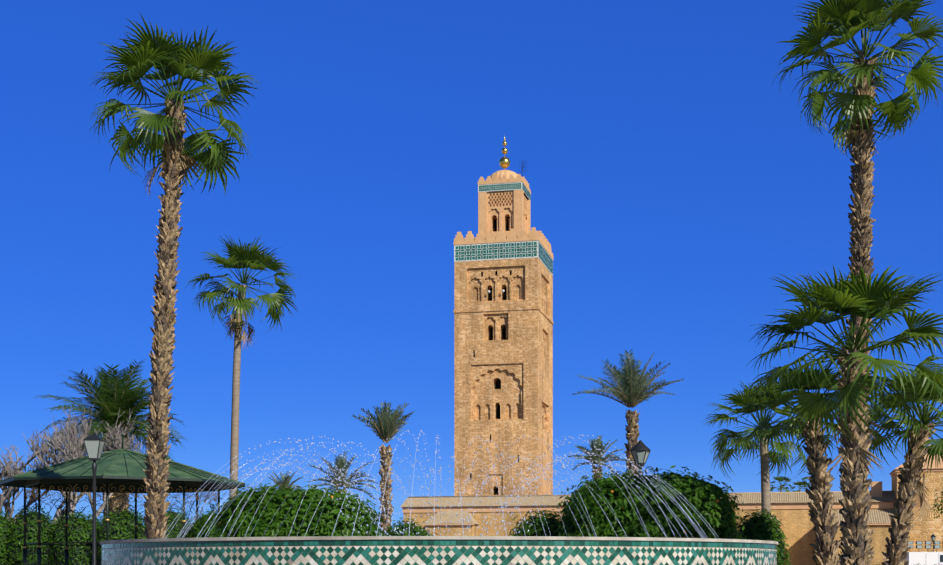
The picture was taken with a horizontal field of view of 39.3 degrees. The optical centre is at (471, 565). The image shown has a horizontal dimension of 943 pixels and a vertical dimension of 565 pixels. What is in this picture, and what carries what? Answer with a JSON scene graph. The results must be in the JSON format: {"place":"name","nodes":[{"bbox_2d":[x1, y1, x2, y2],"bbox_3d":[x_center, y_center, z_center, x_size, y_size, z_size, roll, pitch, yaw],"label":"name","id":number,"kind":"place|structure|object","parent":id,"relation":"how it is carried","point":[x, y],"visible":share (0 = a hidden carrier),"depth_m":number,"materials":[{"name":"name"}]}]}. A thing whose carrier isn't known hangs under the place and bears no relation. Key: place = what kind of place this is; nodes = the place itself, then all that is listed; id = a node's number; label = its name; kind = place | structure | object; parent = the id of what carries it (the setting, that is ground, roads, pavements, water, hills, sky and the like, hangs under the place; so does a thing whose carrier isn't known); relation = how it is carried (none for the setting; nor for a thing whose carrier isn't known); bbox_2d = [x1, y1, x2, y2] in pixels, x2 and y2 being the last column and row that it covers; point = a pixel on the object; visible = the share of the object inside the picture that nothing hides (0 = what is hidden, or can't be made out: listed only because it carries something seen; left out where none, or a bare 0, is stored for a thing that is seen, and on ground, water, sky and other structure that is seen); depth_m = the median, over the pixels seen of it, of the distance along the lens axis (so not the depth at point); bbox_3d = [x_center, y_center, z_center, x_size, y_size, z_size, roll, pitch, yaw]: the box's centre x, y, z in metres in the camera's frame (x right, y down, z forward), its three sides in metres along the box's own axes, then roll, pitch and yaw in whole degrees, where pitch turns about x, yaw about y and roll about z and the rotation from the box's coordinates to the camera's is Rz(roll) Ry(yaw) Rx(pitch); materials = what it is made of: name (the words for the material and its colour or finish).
{"place":"outdoors","nodes":[
{"label":"outdoors","id":0,"kind":"place"},
{"bbox_2d":[0,0,942,527],"label":"sky","id":1,"kind":"structure","parent":0,"point":[669,179],"materials":[{"name":"blue"}]},
{"bbox_2d":[478,182,530,235],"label":"tower upper section","id":2,"kind":"object","parent":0,"point":[506,211],"visible":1,"depth_m":200.62,"materials":[{"name":"beige stone"}]},
{"bbox_2d":[478,136,530,200],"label":"dome","id":3,"kind":"structure","parent":2,"relation":"on","point":[504,179],"depth_m":200.62,"materials":[{"name":"beige stone"}]},
{"bbox_2d":[770,475,792,491],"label":"palm tree","id":4,"kind":"object","parent":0,"point":[779,479],"visible":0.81,"depth_m":262.86,"materials":[{"name":"green plant"}]},
{"bbox_2d":[790,480,806,491],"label":"palm tree","id":5,"kind":"object","parent":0,"point":[799,483],"visible":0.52,"depth_m":287.61,"materials":[{"name":"green plant"}]},
{"bbox_2d":[801,469,810,489],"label":"palm tree","id":6,"kind":"object","parent":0,"point":[805,483],"visible":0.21,"depth_m":273.64,"materials":[{"name":"green plant"}]},
{"bbox_2d":[741,263,942,564],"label":"palm tree","id":7,"kind":"object","parent":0,"point":[857,385],"visible":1,"depth_m":24.50,"materials":[{"name":"green plant"}]},
{"label":"ground","id":8,"kind":"structure","parent":0,"visible":0},
{"bbox_2d":[0,434,51,522],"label":"bare tree","id":9,"kind":"object","parent":8,"relation":"on","point":[8,493],"visible":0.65,"depth_m":52.37,"materials":[{"name":"grey plant"}]},
{"bbox_2d":[40,403,119,523],"bbox_3d":[-15.700,-2.721,53.279,3.469,7.821,3.388,0,0,2],"label":"bare tree","id":10,"kind":"object","parent":8,"relation":"on","point":[74,433],"visible":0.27,"depth_m":52.57,"materials":[{"name":"brown plant"}]},
{"bbox_2d":[22,409,147,518],"bbox_3d":[-15.039,-2.521,51.965,3.758,7.427,5.009,0,0,38],"label":"bare tree","id":11,"kind":"object","parent":8,"relation":"on","point":[56,447],"visible":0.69,"depth_m":51.51,"materials":[{"name":"grey plant"}]},
{"bbox_2d":[83,432,104,564],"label":"lamp post","id":12,"kind":"object","parent":8,"relation":"on","point":[94,443],"visible":1,"depth_m":30.10,"materials":[{"name":"grey metal"}]},
{"bbox_2d":[0,504,217,564],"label":"hedge","id":13,"kind":"object","parent":8,"relation":"on","point":[11,541],"visible":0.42,"depth_m":50.02,"materials":[{"name":"green plant"}]},
{"bbox_2d":[32,359,186,519],"bbox_3d":[-15.058,-3.705,55.189,6.347,9.574,6.657,0,0,-17],"label":"canary palm","id":14,"kind":"object","parent":8,"relation":"on","point":[112,397],"visible":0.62,"depth_m":54.61,"materials":[{"name":"green plant"}]},
{"bbox_2d":[0,434,244,564],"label":"gazebo","id":15,"kind":"object","parent":8,"relation":"on","point":[119,471],"visible":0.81,"depth_m":40.53,"materials":[{"name":"green paint"}]},
{"bbox_2d":[88,12,263,538],"bbox_3d":[-7.219,-5.951,32.024,4.071,14.077,4.242,0,0,-22],"label":"tall palm tree","id":16,"kind":"object","parent":8,"relation":"on","point":[179,157],"visible":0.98,"depth_m":31.93,"materials":[{"name":"green plant"}]},
{"bbox_2d":[189,509,219,537],"bbox_3d":[-6.737,-0.193,34.085,1.243,2.528,1.205,0,0,41],"label":"hedge shrub","id":17,"kind":"object","parent":8,"relation":"on","point":[197,529],"visible":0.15,"depth_m":33.83,"materials":[{"name":"green plant"}]},
{"bbox_2d":[184,234,298,497],"bbox_3d":[-10.431,-6.986,60.301,5.132,16.096,4.964,0,0,2],"label":"palm tree","id":18,"kind":"object","parent":8,"relation":"on","point":[250,257],"visible":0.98,"depth_m":60.04,"materials":[{"name":"green plant"}]},
{"bbox_2d":[256,471,302,490],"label":"date palm","id":19,"kind":"object","parent":8,"relation":"on","point":[286,481],"visible":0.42,"depth_m":59.92,"materials":[{"name":"green plant"}]},
{"bbox_2d":[208,483,384,536],"bbox_3d":[-3.691,-0.330,28.320,3.706,2.802,3.385,0,0,2],"label":"hedge","id":20,"kind":"object","parent":8,"relation":"on","point":[263,526],"visible":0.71,"depth_m":27.11,"materials":[{"name":"green plant"}]},
{"bbox_2d":[307,451,377,498],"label":"date palm","id":21,"kind":"object","parent":8,"relation":"on","point":[340,463],"visible":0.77,"depth_m":51.89,"materials":[{"name":"green plant"}]},
{"bbox_2d":[351,401,413,533],"bbox_3d":[-3.056,-2.367,46.016,2.299,6.849,2.358,0,0,2],"label":"date palm","id":22,"kind":"object","parent":8,"relation":"on","point":[385,427],"visible":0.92,"depth_m":45.84,"materials":[{"name":"green plant"}]},
{"bbox_2d":[380,514,437,535],"bbox_3d":[-1.687,-0.127,32.983,2.054,2.290,1.908,0,0,2],"label":"hedge shrub","id":23,"kind":"object","parent":8,"relation":"on","point":[406,532],"visible":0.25,"depth_m":32.61,"materials":[{"name":"green plant"}]},
{"bbox_2d":[100,536,777,564],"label":"fountain basin","id":24,"kind":"object","parent":8,"relation":"on","point":[431,550],"visible":1,"depth_m":14.02,"materials":[{"name":"tile"}]},
{"bbox_2d":[162,430,719,538],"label":"fountain jets","id":25,"kind":"object","parent":24,"relation":"on","point":[428,489],"visible":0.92,"depth_m":17.75,"materials":[{"name":"white liquid"}]},
{"bbox_2d":[454,240,552,495],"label":"tower","id":26,"kind":"structure","parent":8,"relation":"on","point":[503,379],"depth_m":197.69,"materials":[{"name":"stone"}]},
{"bbox_2d":[453,227,553,324],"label":"minaret trim","id":27,"kind":"structure","parent":26,"relation":"on","point":[492,247],"depth_m":197.36,"materials":[{"name":"teal tile"}]},
{"bbox_2d":[507,506,561,535],"bbox_3d":[1.675,-0.170,29.915,2.007,2.360,2.030,0,0,2],"label":"hedge shrub","id":28,"kind":"object","parent":8,"relation":"on","point":[553,525],"visible":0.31,"depth_m":29.45,"materials":[{"name":"green plant"}]},
{"bbox_2d":[568,435,625,479],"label":"date palm","id":29,"kind":"object","parent":8,"relation":"on","point":[598,459],"visible":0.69,"depth_m":51.65,"materials":[{"name":"green plant"}]},
{"bbox_2d":[572,349,682,476],"bbox_3d":[5.361,-3.188,45.943,3.888,8.493,3.877,0,0,29],"label":"date palm","id":30,"kind":"object","parent":8,"relation":"on","point":[631,391],"visible":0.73,"depth_m":45.50,"materials":[{"name":"green plant"}]},
{"bbox_2d":[626,440,654,475],"bbox_3d":[4.198,-1.020,32.805,0.519,4.182,0.512,0,0,-43],"label":"lamp post","id":31,"kind":"object","parent":8,"relation":"on","point":[640,450],"visible":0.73,"depth_m":32.70,"materials":[{"name":"grey metal"}]},
{"bbox_2d":[554,466,746,539],"bbox_3d":[3.826,-0.514,28.609,4.165,3.171,3.690,0,0,2],"label":"hedge","id":32,"kind":"object","parent":8,"relation":"on","point":[712,504],"visible":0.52,"depth_m":27.29,"materials":[{"name":"green plant"}]},
{"bbox_2d":[400,444,942,564],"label":"building","id":33,"kind":"structure","parent":8,"relation":"on","point":[790,510],"depth_m":179.85,"materials":[{"name":"brick"}]},
{"bbox_2d":[703,378,825,513],"bbox_3d":[8.775,-2.312,39.689,3.769,6.742,3.615,0,0,2],"label":"palm tree","id":34,"kind":"object","parent":8,"relation":"on","point":[739,400],"visible":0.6,"depth_m":39.57,"materials":[{"name":"green plant"}]},
{"bbox_2d":[736,504,792,564],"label":"hedge shrub","id":35,"kind":"object","parent":8,"relation":"on","point":[762,526],"visible":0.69,"depth_m":35.31,"materials":[{"name":"green plant"}]},
{"bbox_2d":[732,361,886,564],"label":"palm tree","id":36,"kind":"object","parent":8,"relation":"on","point":[823,518],"visible":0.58,"depth_m":27.56,"materials":[{"name":"green plant"}]},
{"bbox_2d":[771,0,942,564],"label":"tall palm tree","id":37,"kind":"object","parent":8,"relation":"on","point":[851,18],"visible":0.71,"depth_m":32.45,"materials":[{"name":"green plant"}]},
{"bbox_2d":[864,367,942,564],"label":"palm tree","id":38,"kind":"object","parent":8,"relation":"on","point":[904,505],"visible":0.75,"depth_m":27.54,"materials":[{"name":"green plant"}]},
{"bbox_2d":[876,477,942,564],"bbox_3d":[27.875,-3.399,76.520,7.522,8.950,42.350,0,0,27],"label":"tree","id":39,"kind":"object","parent":8,"relation":"on","point":[937,505],"visible":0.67,"depth_m":93.87,"materials":[{"name":"green plant"}]},
{"bbox_2d":[905,541,942,564],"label":"vehicle","id":40,"kind":"object","parent":8,"relation":"on","point":[926,558],"visible":0.94,"depth_m":115.90,"materials":[{"name":"white paint"}]},
{"bbox_2d":[930,534,935,551],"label":"lamp post","id":41,"kind":"object","parent":8,"relation":"on","point":[933,536],"visible":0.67,"depth_m":148.50,"materials":[{"name":"grey metal"}]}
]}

